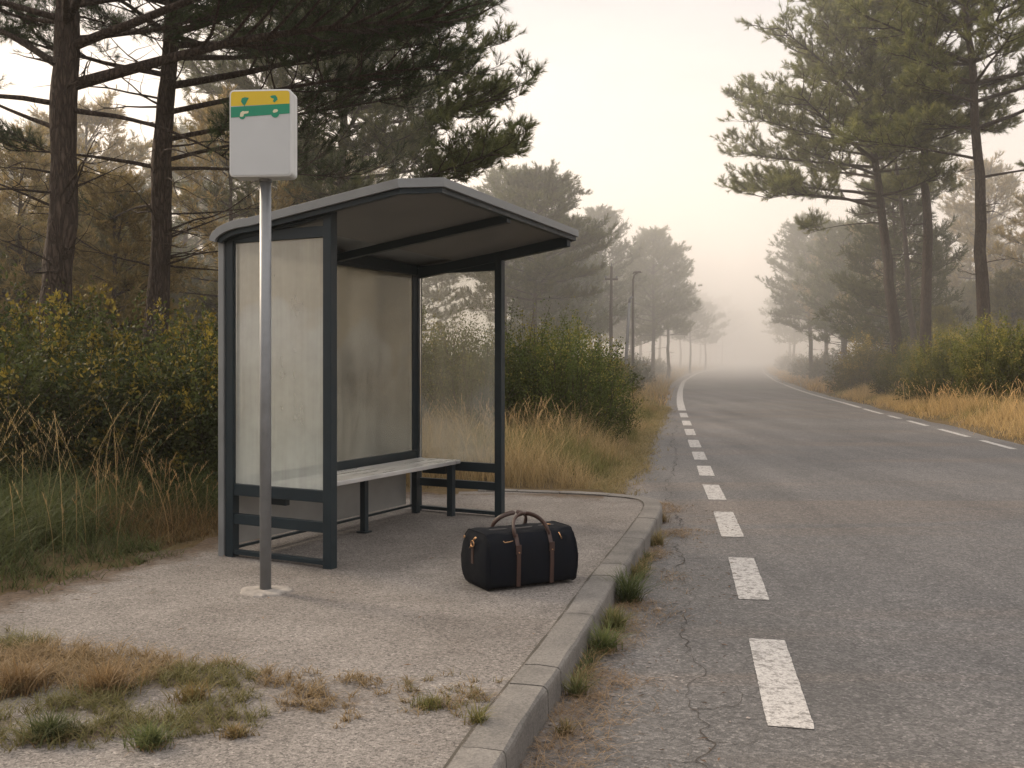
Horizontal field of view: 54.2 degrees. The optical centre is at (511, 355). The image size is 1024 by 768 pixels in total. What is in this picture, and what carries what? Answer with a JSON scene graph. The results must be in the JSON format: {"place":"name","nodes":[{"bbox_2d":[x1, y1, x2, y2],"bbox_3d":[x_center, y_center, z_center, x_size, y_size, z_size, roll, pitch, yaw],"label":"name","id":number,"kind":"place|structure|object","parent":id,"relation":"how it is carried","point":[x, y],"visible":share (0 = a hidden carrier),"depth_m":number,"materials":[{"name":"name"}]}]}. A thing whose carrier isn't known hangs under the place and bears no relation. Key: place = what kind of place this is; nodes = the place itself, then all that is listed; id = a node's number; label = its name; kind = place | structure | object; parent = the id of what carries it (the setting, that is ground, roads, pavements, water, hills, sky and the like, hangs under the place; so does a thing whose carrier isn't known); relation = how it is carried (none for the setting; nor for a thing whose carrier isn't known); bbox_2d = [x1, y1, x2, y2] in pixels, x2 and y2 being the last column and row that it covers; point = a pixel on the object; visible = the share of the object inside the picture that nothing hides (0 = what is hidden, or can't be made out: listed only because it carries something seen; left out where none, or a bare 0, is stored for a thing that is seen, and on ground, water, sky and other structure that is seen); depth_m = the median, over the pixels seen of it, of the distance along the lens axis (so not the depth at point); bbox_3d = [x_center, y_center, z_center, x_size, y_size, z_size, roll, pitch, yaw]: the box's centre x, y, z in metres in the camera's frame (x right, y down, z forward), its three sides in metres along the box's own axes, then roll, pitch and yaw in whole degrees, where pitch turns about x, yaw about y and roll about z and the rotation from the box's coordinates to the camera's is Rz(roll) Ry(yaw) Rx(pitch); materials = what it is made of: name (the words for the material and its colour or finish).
{"place":"outdoors","nodes":[
{"label":"outdoors","id":0,"kind":"place"},
{"bbox_2d":[0,389,217,561],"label":"seed stalk grass","id":1,"kind":"structure","parent":0,"point":[115,486],"depth_m":7.76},
{"bbox_2d":[0,435,339,594],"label":"undergrowth grass","id":2,"kind":"structure","parent":0,"point":[36,523],"depth_m":7.54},
{"bbox_2d":[0,491,643,767],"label":"pavement","id":3,"kind":"structure","parent":0,"point":[388,571],"depth_m":5.20,"materials":[{"name":"concrete"}]},
{"bbox_2d":[0,647,80,700],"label":"grass tuft","id":4,"kind":"object","parent":3,"relation":"on","point":[27,677],"visible":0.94,"depth_m":4.17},
{"bbox_2d":[5,702,103,748],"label":"grass tuft","id":5,"kind":"object","parent":3,"relation":"on","point":[51,727],"visible":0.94,"depth_m":3.65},
{"bbox_2d":[58,653,170,700],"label":"grass tuft","id":6,"kind":"object","parent":3,"relation":"on","point":[104,678],"visible":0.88,"depth_m":4.17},
{"bbox_2d":[110,713,185,755],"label":"grass tuft","id":7,"kind":"object","parent":3,"relation":"on","point":[149,739],"visible":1,"depth_m":3.59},
{"bbox_2d":[145,676,233,709],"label":"grass tuft","id":8,"kind":"object","parent":3,"relation":"on","point":[192,692],"visible":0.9,"depth_m":4.06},
{"bbox_2d":[212,719,260,740],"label":"grass tuft","id":9,"kind":"object","parent":3,"relation":"on","point":[234,733],"visible":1,"depth_m":3.68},
{"bbox_2d":[0,621,509,752],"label":"patchy grass","id":10,"kind":"structure","parent":3,"relation":"on","point":[27,644],"depth_m":4.16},
{"bbox_2d":[230,89,296,597],"bbox_3d":[-1.475,-0.075,5.978,0.375,2.990,0.305,0,0,4],"label":"bus stop sign","id":11,"kind":"object","parent":3,"relation":"on","point":[263,137],"visible":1,"depth_m":5.90,"materials":[{"name":"metal"}]},
{"bbox_2d":[7,491,740,767],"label":"leaf litter","id":12,"kind":"object","parent":3,"relation":"on","point":[533,633],"visible":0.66,"depth_m":5.16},
{"bbox_2d":[1,508,750,767],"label":"pebbles","id":13,"kind":"object","parent":3,"relation":"on","point":[481,679],"visible":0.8,"depth_m":4.56,"materials":[{"name":"stone"}]},
{"bbox_2d":[209,177,578,569],"bbox_3d":[-0.727,0.138,7.716,1.799,2.544,2.576,0,0,28],"label":"bus shelter","id":14,"kind":"object","parent":3,"relation":"on","point":[351,270],"visible":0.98,"depth_m":7.66,"materials":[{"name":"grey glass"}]},
{"bbox_2d":[408,689,457,712],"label":"grass tuft","id":15,"kind":"object","parent":3,"relation":"on","point":[431,704],"visible":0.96,"depth_m":3.99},
{"bbox_2d":[450,699,500,725],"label":"grass tuft","id":16,"kind":"object","parent":3,"relation":"on","point":[478,717],"visible":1,"depth_m":3.82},
{"bbox_2d":[461,510,577,589],"bbox_3d":[0.043,1.183,6.239,0.673,0.443,0.417,0,0,-28],"label":"duffel bag","id":17,"kind":"object","parent":3,"relation":"on","point":[513,555],"visible":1,"depth_m":6.09,"materials":[{"name":"black fabric"}]},
{"bbox_2d":[0,357,1023,595],"bbox_3d":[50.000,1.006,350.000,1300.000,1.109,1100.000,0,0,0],"label":"ground","id":18,"kind":"structure","parent":0,"point":[673,361],"depth_m":10.59,"materials":[{"name":"soil"}]},
{"bbox_2d":[0,214,47,345],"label":"young pine","id":19,"kind":"object","parent":18,"relation":"on","point":[32,266],"visible":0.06,"depth_m":20.79,"materials":[{"name":"green plant"}]},
{"bbox_2d":[0,113,109,211],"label":"pine tree","id":20,"kind":"object","parent":18,"relation":"on","point":[35,125],"visible":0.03,"depth_m":35.67,"materials":[{"name":"green plant"}]},
{"bbox_2d":[0,120,111,328],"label":"pine tree","id":21,"kind":"object","parent":18,"relation":"on","point":[5,196],"visible":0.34,"depth_m":18.06,"materials":[{"name":"green plant"}]},
{"bbox_2d":[0,252,115,367],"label":"shrub","id":22,"kind":"object","parent":18,"relation":"on","point":[23,317],"visible":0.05,"depth_m":11.42,"materials":[{"name":"green plant"}]},
{"bbox_2d":[0,295,141,506],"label":"shrub","id":23,"kind":"object","parent":18,"relation":"on","point":[39,377],"visible":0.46,"depth_m":8.75,"materials":[{"name":"green plant"}]},
{"bbox_2d":[2,85,152,239],"bbox_3d":[-11.280,-2.887,25.974,4.926,8.286,4.695,0,0,36],"label":"pine tree","id":24,"kind":"object","parent":18,"relation":"on","point":[88,121],"visible":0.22,"depth_m":25.93,"materials":[{"name":"green plant"}]},
{"bbox_2d":[0,279,155,455],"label":"shrub","id":25,"kind":"object","parent":18,"relation":"on","point":[56,329],"visible":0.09,"depth_m":10.09,"materials":[{"name":"green plant"}]},
{"bbox_2d":[12,181,147,326],"bbox_3d":[-9.057,-1.456,21.662,3.018,5.325,3.166,0,0,30],"label":"pine tree","id":26,"kind":"object","parent":18,"relation":"on","point":[36,247],"visible":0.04,"depth_m":20.99,"materials":[{"name":"green plant"}]},
{"bbox_2d":[28,214,173,358],"bbox_3d":[-8.612,-0.908,20.796,3.218,4.414,3.309,0,0,-6],"label":"young pine","id":27,"kind":"object","parent":18,"relation":"on","point":[102,242],"visible":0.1,"depth_m":20.17,"materials":[{"name":"green plant"}]},
{"bbox_2d":[0,311,217,512],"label":"shrub","id":28,"kind":"object","parent":18,"relation":"on","point":[126,447],"visible":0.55,"depth_m":8.88,"materials":[{"name":"green plant"}]},
{"bbox_2d":[26,161,213,358],"bbox_3d":[-6.421,-0.997,16.968,2.845,4.629,3.152,0,0,35],"label":"pine tree","id":29,"kind":"object","parent":18,"relation":"on","point":[128,219],"visible":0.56,"depth_m":16.42,"materials":[{"name":"green plant"}]},
{"bbox_2d":[58,275,213,385],"bbox_3d":[-4.642,0.236,12.066,2.672,2.389,2.777,0,0,40],"label":"shrub","id":30,"kind":"object","parent":18,"relation":"on","point":[116,334],"visible":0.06,"depth_m":11.92,"materials":[{"name":"green plant"}]},
{"bbox_2d":[55,299,217,502],"bbox_3d":[-3.553,0.437,10.132,2.343,2.039,2.563,0,0,-12],"label":"shrub","id":31,"kind":"object","parent":18,"relation":"on","point":[156,360],"visible":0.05,"depth_m":9.83,"materials":[{"name":"green plant"}]},
{"bbox_2d":[130,195,204,346],"bbox_3d":[-11.209,-1.881,30.272,4.167,6.320,4.188,0,0,-9],"label":"pine tree","id":32,"kind":"object","parent":18,"relation":"on","point":[193,281],"visible":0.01,"depth_m":29.74,"materials":[{"name":"green plant"}]},
{"bbox_2d":[126,304,217,368],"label":"shrub","id":33,"kind":"object","parent":18,"relation":"on","point":[208,325],"depth_m":12.80,"materials":[{"name":"green plant"}]},
{"bbox_2d":[154,325,217,436],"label":"shrub","id":34,"kind":"object","parent":18,"relation":"on","point":[185,344],"depth_m":10.98,"materials":[{"name":"green plant"}]},
{"bbox_2d":[100,296,278,508],"bbox_3d":[-3.007,0.448,9.744,2.272,2.043,2.330,0,0,32],"label":"shrub","id":35,"kind":"object","parent":18,"relation":"on","point":[201,412],"visible":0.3,"depth_m":9.23,"materials":[{"name":"green plant"}]},
{"bbox_2d":[126,114,253,276],"bbox_3d":[-11.766,-3.715,36.084,5.611,9.959,6.454,0,0,14],"label":"pine tree","id":36,"kind":"object","parent":18,"relation":"on","point":[184,237],"visible":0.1,"depth_m":35.62,"materials":[{"name":"green plant"}]},
{"bbox_2d":[168,267,216,352],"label":"young pine","id":37,"kind":"object","parent":18,"relation":"on","point":[180,295],"visible":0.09,"depth_m":30.00,"materials":[{"name":"green plant"}]},
{"bbox_2d":[187,262,217,351],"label":"young pine","id":38,"kind":"object","parent":18,"relation":"on","point":[213,301],"visible":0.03,"depth_m":23.59,"materials":[{"name":"green plant"}]},
{"bbox_2d":[136,81,318,311],"bbox_3d":[-5.733,-2.147,20.911,4.144,6.970,3.949,0,0,16],"label":"pine tree","id":39,"kind":"object","parent":18,"relation":"on","point":[200,117],"visible":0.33,"depth_m":20.12,"materials":[{"name":"green plant"}]},
{"bbox_2d":[0,0,510,353],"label":"pine tree","id":40,"kind":"object","parent":18,"relation":"on","point":[159,207],"visible":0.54,"depth_m":14.44,"materials":[{"name":"green plant"}]},
{"bbox_2d":[0,0,510,357],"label":"pine tree","id":41,"kind":"object","parent":18,"relation":"on","point":[67,81],"visible":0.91,"depth_m":11.55,"materials":[{"name":"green plant"}]},
{"bbox_2d":[174,0,549,220],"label":"pine tree","id":42,"kind":"object","parent":18,"relation":"on","point":[462,161],"visible":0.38,"depth_m":21.39,"materials":[{"name":"green plant"}]},
{"bbox_2d":[422,273,473,334],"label":"pine tree","id":43,"kind":"object","parent":18,"relation":"on","point":[443,279],"visible":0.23,"depth_m":50.38,"materials":[{"name":"green plant"}]},
{"bbox_2d":[422,290,488,433],"bbox_3d":[-1.512,0.150,17.177,2.578,2.617,3.405,0,0,22],"label":"shrub","id":44,"kind":"object","parent":18,"relation":"on","point":[430,339],"visible":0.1,"depth_m":16.83,"materials":[{"name":"green plant"}]},
{"bbox_2d":[422,293,553,441],"bbox_3d":[-0.699,0.252,15.991,2.657,2.570,2.268,0,0,-22],"label":"shrub","id":45,"kind":"object","parent":18,"relation":"on","point":[452,367],"visible":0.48,"depth_m":15.65,"materials":[{"name":"green plant"}]},
{"bbox_2d":[454,162,567,343],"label":"pine tree","id":46,"kind":"object","parent":18,"relation":"on","point":[494,174],"visible":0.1,"depth_m":46.62,"materials":[{"name":"green plant"}]},
{"bbox_2d":[441,292,604,436],"bbox_3d":[0.153,0.226,16.977,3.405,2.617,2.578,0,0,42],"label":"shrub","id":47,"kind":"object","parent":18,"relation":"on","point":[515,350],"visible":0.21,"depth_m":16.53,"materials":[{"name":"green plant"}]},
{"bbox_2d":[478,260,577,350],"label":"pine tree","id":48,"kind":"object","parent":18,"relation":"on","point":[489,318],"visible":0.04,"depth_m":54.56,"materials":[{"name":"green plant"}]},
{"bbox_2d":[382,386,676,494],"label":"dry grass","id":49,"kind":"structure","parent":18,"relation":"on","point":[578,456],"depth_m":12.92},
{"bbox_2d":[493,249,599,353],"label":"pine tree","id":50,"kind":"object","parent":18,"relation":"on","point":[564,302],"visible":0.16,"depth_m":47.19,"materials":[{"name":"green plant"}]},
{"bbox_2d":[474,157,621,351],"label":"pine tree","id":51,"kind":"object","parent":18,"relation":"on","point":[548,188],"visible":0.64,"depth_m":41.36,"materials":[{"name":"green plant"}]},
{"bbox_2d":[487,298,639,444],"bbox_3d":[0.765,0.287,16.225,2.268,2.570,2.657,0,0,-31],"label":"shrub","id":52,"kind":"object","parent":18,"relation":"on","point":[589,382],"visible":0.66,"depth_m":15.82,"materials":[{"name":"green plant"}]},
{"bbox_2d":[537,212,627,355],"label":"pine tree","id":53,"kind":"object","parent":18,"relation":"on","point":[600,322],"visible":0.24,"depth_m":50.29,"materials":[{"name":"green plant"}]},
{"bbox_2d":[523,303,644,434],"bbox_3d":[1.219,0.274,18.181,2.455,2.493,3.243,0,0,32],"label":"shrub","id":54,"kind":"object","parent":18,"relation":"on","point":[619,385],"visible":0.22,"depth_m":17.92,"materials":[{"name":"green plant"}]},
{"bbox_2d":[571,203,648,354],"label":"pine tree","id":55,"kind":"object","parent":18,"relation":"on","point":[599,213],"visible":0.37,"depth_m":56.61,"materials":[{"name":"green plant"}]},
{"bbox_2d":[574,347,647,401],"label":"shrub","id":56,"kind":"object","parent":18,"relation":"on","point":[635,375],"visible":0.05,"depth_m":27.81,"materials":[{"name":"green plant"}]},
{"bbox_2d":[605,263,617,361],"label":"utility pole","id":57,"kind":"object","parent":18,"relation":"on","point":[611,278],"visible":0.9,"depth_m":42.96,"materials":[{"name":"wood"}]},
{"bbox_2d":[604,260,665,354],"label":"pine tree","id":58,"kind":"object","parent":18,"relation":"on","point":[646,338],"visible":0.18,"depth_m":69.30,"materials":[{"name":"green plant"}]},
{"bbox_2d":[422,324,877,359],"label":"wood","id":59,"kind":"object","parent":18,"relation":"on","point":[754,344],"visible":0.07,"depth_m":356.72,"materials":[{"name":"plant"}]},
{"bbox_2d":[602,224,701,377],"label":"pine tree","id":60,"kind":"object","parent":18,"relation":"on","point":[658,244],"visible":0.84,"depth_m":61.21,"materials":[{"name":"green plant"}]},
{"bbox_2d":[631,244,702,377],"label":"pine tree","id":61,"kind":"object","parent":18,"relation":"on","point":[685,330],"visible":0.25,"depth_m":65.78,"materials":[{"name":"green plant"}]},
{"bbox_2d":[635,365,703,405],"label":"dry grass","id":62,"kind":"structure","parent":18,"relation":"on","point":[655,386],"depth_m":43.85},
{"bbox_2d":[671,294,715,372],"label":"pine tree","id":63,"kind":"object","parent":18,"relation":"on","point":[699,315],"visible":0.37,"depth_m":87.75,"materials":[{"name":"grey plant"}]},
{"bbox_2d":[682,301,730,369],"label":"pine tree","id":64,"kind":"object","parent":18,"relation":"on","point":[709,306],"visible":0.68,"depth_m":109.42,"materials":[{"name":"grey plant"}]},
{"bbox_2d":[688,292,730,364],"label":"pine tree","id":65,"kind":"object","parent":18,"relation":"on","point":[703,296],"visible":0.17,"depth_m":149.46,"materials":[{"name":"grey plant"}]},
{"bbox_2d":[711,295,748,364],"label":"pine tree","id":66,"kind":"object","parent":18,"relation":"on","point":[724,301],"visible":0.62,"depth_m":174.31,"materials":[{"name":"grey plant"}]},
{"bbox_2d":[731,309,762,361],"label":"pine tree","id":67,"kind":"object","parent":18,"relation":"on","point":[755,320],"visible":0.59,"depth_m":239.18,"materials":[{"name":"grey plant"}]},
{"bbox_2d":[748,314,771,360],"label":"pine tree","id":68,"kind":"object","parent":18,"relation":"on","point":[764,337],"visible":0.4,"depth_m":299.24,"materials":[{"name":"grey plant"}]},
{"bbox_2d":[759,278,819,358],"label":"pine tree","id":69,"kind":"object","parent":18,"relation":"on","point":[797,336],"visible":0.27,"depth_m":96.58,"materials":[{"name":"green plant"}]},
{"bbox_2d":[755,209,850,378],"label":"pine tree","id":70,"kind":"object","parent":18,"relation":"on","point":[792,243],"visible":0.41,"depth_m":59.90,"materials":[{"name":"green plant"}]},
{"bbox_2d":[766,360,855,392],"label":"dry grass","id":71,"kind":"structure","parent":18,"relation":"on","point":[815,384],"depth_m":54.49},
{"bbox_2d":[802,352,838,378],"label":"shrub","id":72,"kind":"object","parent":18,"relation":"on","point":[816,369],"visible":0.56,"depth_m":56.83,"materials":[{"name":"green plant"}]},
{"bbox_2d":[792,235,878,361],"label":"pine tree","id":73,"kind":"object","parent":18,"relation":"on","point":[808,292],"visible":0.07,"depth_m":57.50,"materials":[{"name":"green plant"}]},
{"bbox_2d":[793,216,887,358],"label":"pine tree","id":74,"kind":"object","parent":18,"relation":"on","point":[826,288],"visible":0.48,"depth_m":51.56,"materials":[{"name":"green plant"}]},
{"bbox_2d":[710,0,978,362],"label":"pine tree","id":75,"kind":"object","parent":18,"relation":"on","point":[788,180],"visible":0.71,"depth_m":34.91,"materials":[{"name":"green plant"}]},
{"bbox_2d":[824,327,892,391],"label":"shrub","id":76,"kind":"object","parent":18,"relation":"on","point":[863,357],"visible":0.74,"depth_m":39.67,"materials":[{"name":"green plant"}]},
{"bbox_2d":[824,221,936,351],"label":"pine tree","id":77,"kind":"object","parent":18,"relation":"on","point":[874,264],"visible":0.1,"depth_m":49.97,"materials":[{"name":"green plant"}]},
{"bbox_2d":[812,163,975,352],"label":"pine tree","id":78,"kind":"object","parent":18,"relation":"on","point":[854,289],"visible":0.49,"depth_m":42.48,"materials":[{"name":"green plant"}]},
{"bbox_2d":[867,333,932,395],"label":"shrub","id":79,"kind":"object","parent":18,"relation":"on","point":[883,383],"visible":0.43,"depth_m":34.90,"materials":[{"name":"green plant"}]},
{"bbox_2d":[837,37,969,350],"bbox_3d":[15.317,-5.731,39.954,5.322,14.118,5.123,0,0,44],"label":"pine tree","id":80,"kind":"object","parent":18,"relation":"on","point":[950,142],"visible":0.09,"depth_m":39.82,"materials":[{"name":"green plant"}]},
{"bbox_2d":[879,345,943,395],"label":"shrub","id":81,"kind":"object","parent":18,"relation":"on","point":[892,382],"visible":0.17,"depth_m":33.13,"materials":[{"name":"green plant"}]},
{"bbox_2d":[800,0,1023,353],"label":"pine tree","id":82,"kind":"object","parent":18,"relation":"on","point":[882,77],"visible":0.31,"depth_m":34.12,"materials":[{"name":"green plant"}]},
{"bbox_2d":[825,376,1023,443],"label":"dry grass","id":83,"kind":"structure","parent":18,"relation":"on","point":[949,405],"depth_m":24.96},
{"bbox_2d":[827,0,1023,339],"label":"pine tree","id":84,"kind":"object","parent":18,"relation":"on","point":[917,74],"visible":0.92,"depth_m":31.55,"materials":[{"name":"green plant"}]},
{"bbox_2d":[890,318,996,403],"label":"shrub","id":85,"kind":"object","parent":18,"relation":"on","point":[943,356],"visible":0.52,"depth_m":29.38,"materials":[{"name":"green plant"}]},
{"bbox_2d":[930,309,1010,390],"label":"shrub","id":86,"kind":"object","parent":18,"relation":"on","point":[967,333],"visible":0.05,"depth_m":30.80,"materials":[{"name":"green plant"}]},
{"bbox_2d":[951,277,992,339],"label":"young pine","id":87,"kind":"object","parent":18,"relation":"on","point":[969,294],"visible":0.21,"depth_m":50.94,"materials":[{"name":"green plant"}]},
{"bbox_2d":[922,202,1023,306],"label":"pine tree","id":88,"kind":"object","parent":18,"relation":"on","point":[948,211],"visible":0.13,"depth_m":56.21,"materials":[{"name":"green plant"}]},
{"bbox_2d":[932,150,1023,287],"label":"pine tree","id":89,"kind":"object","parent":18,"relation":"on","point":[1003,188],"visible":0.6,"depth_m":51.41,"materials":[{"name":"green plant"}]},
{"bbox_2d":[949,305,1023,404],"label":"shrub","id":90,"kind":"object","parent":18,"relation":"on","point":[970,369],"visible":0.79,"depth_m":26.19,"materials":[{"name":"green plant"}]},
{"bbox_2d":[966,264,1023,339],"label":"young pine","id":91,"kind":"object","parent":18,"relation":"on","point":[1005,294],"visible":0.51,"depth_m":42.88,"materials":[{"name":"green plant"}]},
{"bbox_2d":[986,182,1023,285],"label":"pine tree","id":92,"kind":"object","parent":18,"relation":"on","point":[1010,238],"visible":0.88,"depth_m":43.15,"materials":[{"name":"green plant"}]},
{"bbox_2d":[998,325,1023,397],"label":"shrub","id":93,"kind":"object","parent":18,"relation":"on","point":[1020,365],"visible":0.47,"depth_m":25.89,"materials":[{"name":"green plant"}]},
{"bbox_2d":[0,0,1023,356],"label":"sky","id":94,"kind":"structure","parent":0,"point":[630,99],"materials":[{"name":"white"}]},
{"bbox_2d":[520,360,1023,767],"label":"road","id":95,"kind":"structure","parent":0,"point":[885,550],"depth_m":6.39,"materials":[{"name":"asphalt"}]},
{"bbox_2d":[447,489,662,767],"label":"kerb","id":96,"kind":"structure","parent":95,"relation":"on","point":[524,703],"depth_m":4.55,"materials":[{"name":"concrete"}]},
{"bbox_2d":[443,490,643,767],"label":"kerb joint","id":97,"kind":"object","parent":96,"relation":"on","point":[489,705],"visible":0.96,"depth_m":4.69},
{"bbox_2d":[561,667,605,699],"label":"kerb weed","id":98,"kind":"object","parent":95,"relation":"on","point":[577,687],"visible":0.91,"depth_m":4.50,"materials":[{"name":"green plant"}]},
{"bbox_2d":[583,615,642,655],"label":"kerb weed","id":99,"kind":"object","parent":95,"relation":"on","point":[604,638],"visible":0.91,"depth_m":5.16,"materials":[{"name":"green plant"}]},
{"bbox_2d":[519,500,716,767],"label":"gutter straw","id":100,"kind":"object","parent":95,"relation":"on","point":[599,673],"visible":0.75,"depth_m":4.44,"materials":[{"name":"brown plant"}]},
{"bbox_2d":[572,503,667,679],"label":"kerb grass","id":101,"kind":"structure","parent":95,"relation":"on","point":[594,652],"depth_m":5.08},
{"bbox_2d":[600,601,650,632],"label":"kerb weed","id":102,"kind":"object","parent":95,"relation":"on","point":[616,623],"visible":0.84,"depth_m":5.57,"materials":[{"name":"green plant"}]},
{"bbox_2d":[590,561,679,604],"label":"kerb weed","id":103,"kind":"object","parent":95,"relation":"on","point":[629,590],"visible":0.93,"depth_m":6.20,"materials":[{"name":"green plant"}]},
{"bbox_2d":[606,425,757,767],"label":"road crack","id":104,"kind":"object","parent":95,"relation":"on","point":[688,641],"visible":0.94,"depth_m":4.88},
{"bbox_2d":[677,360,1015,728],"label":"road markings","id":105,"kind":"object","parent":95,"relation":"on","point":[784,704],"visible":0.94,"depth_m":5.20,"materials":[{"name":"paint"}]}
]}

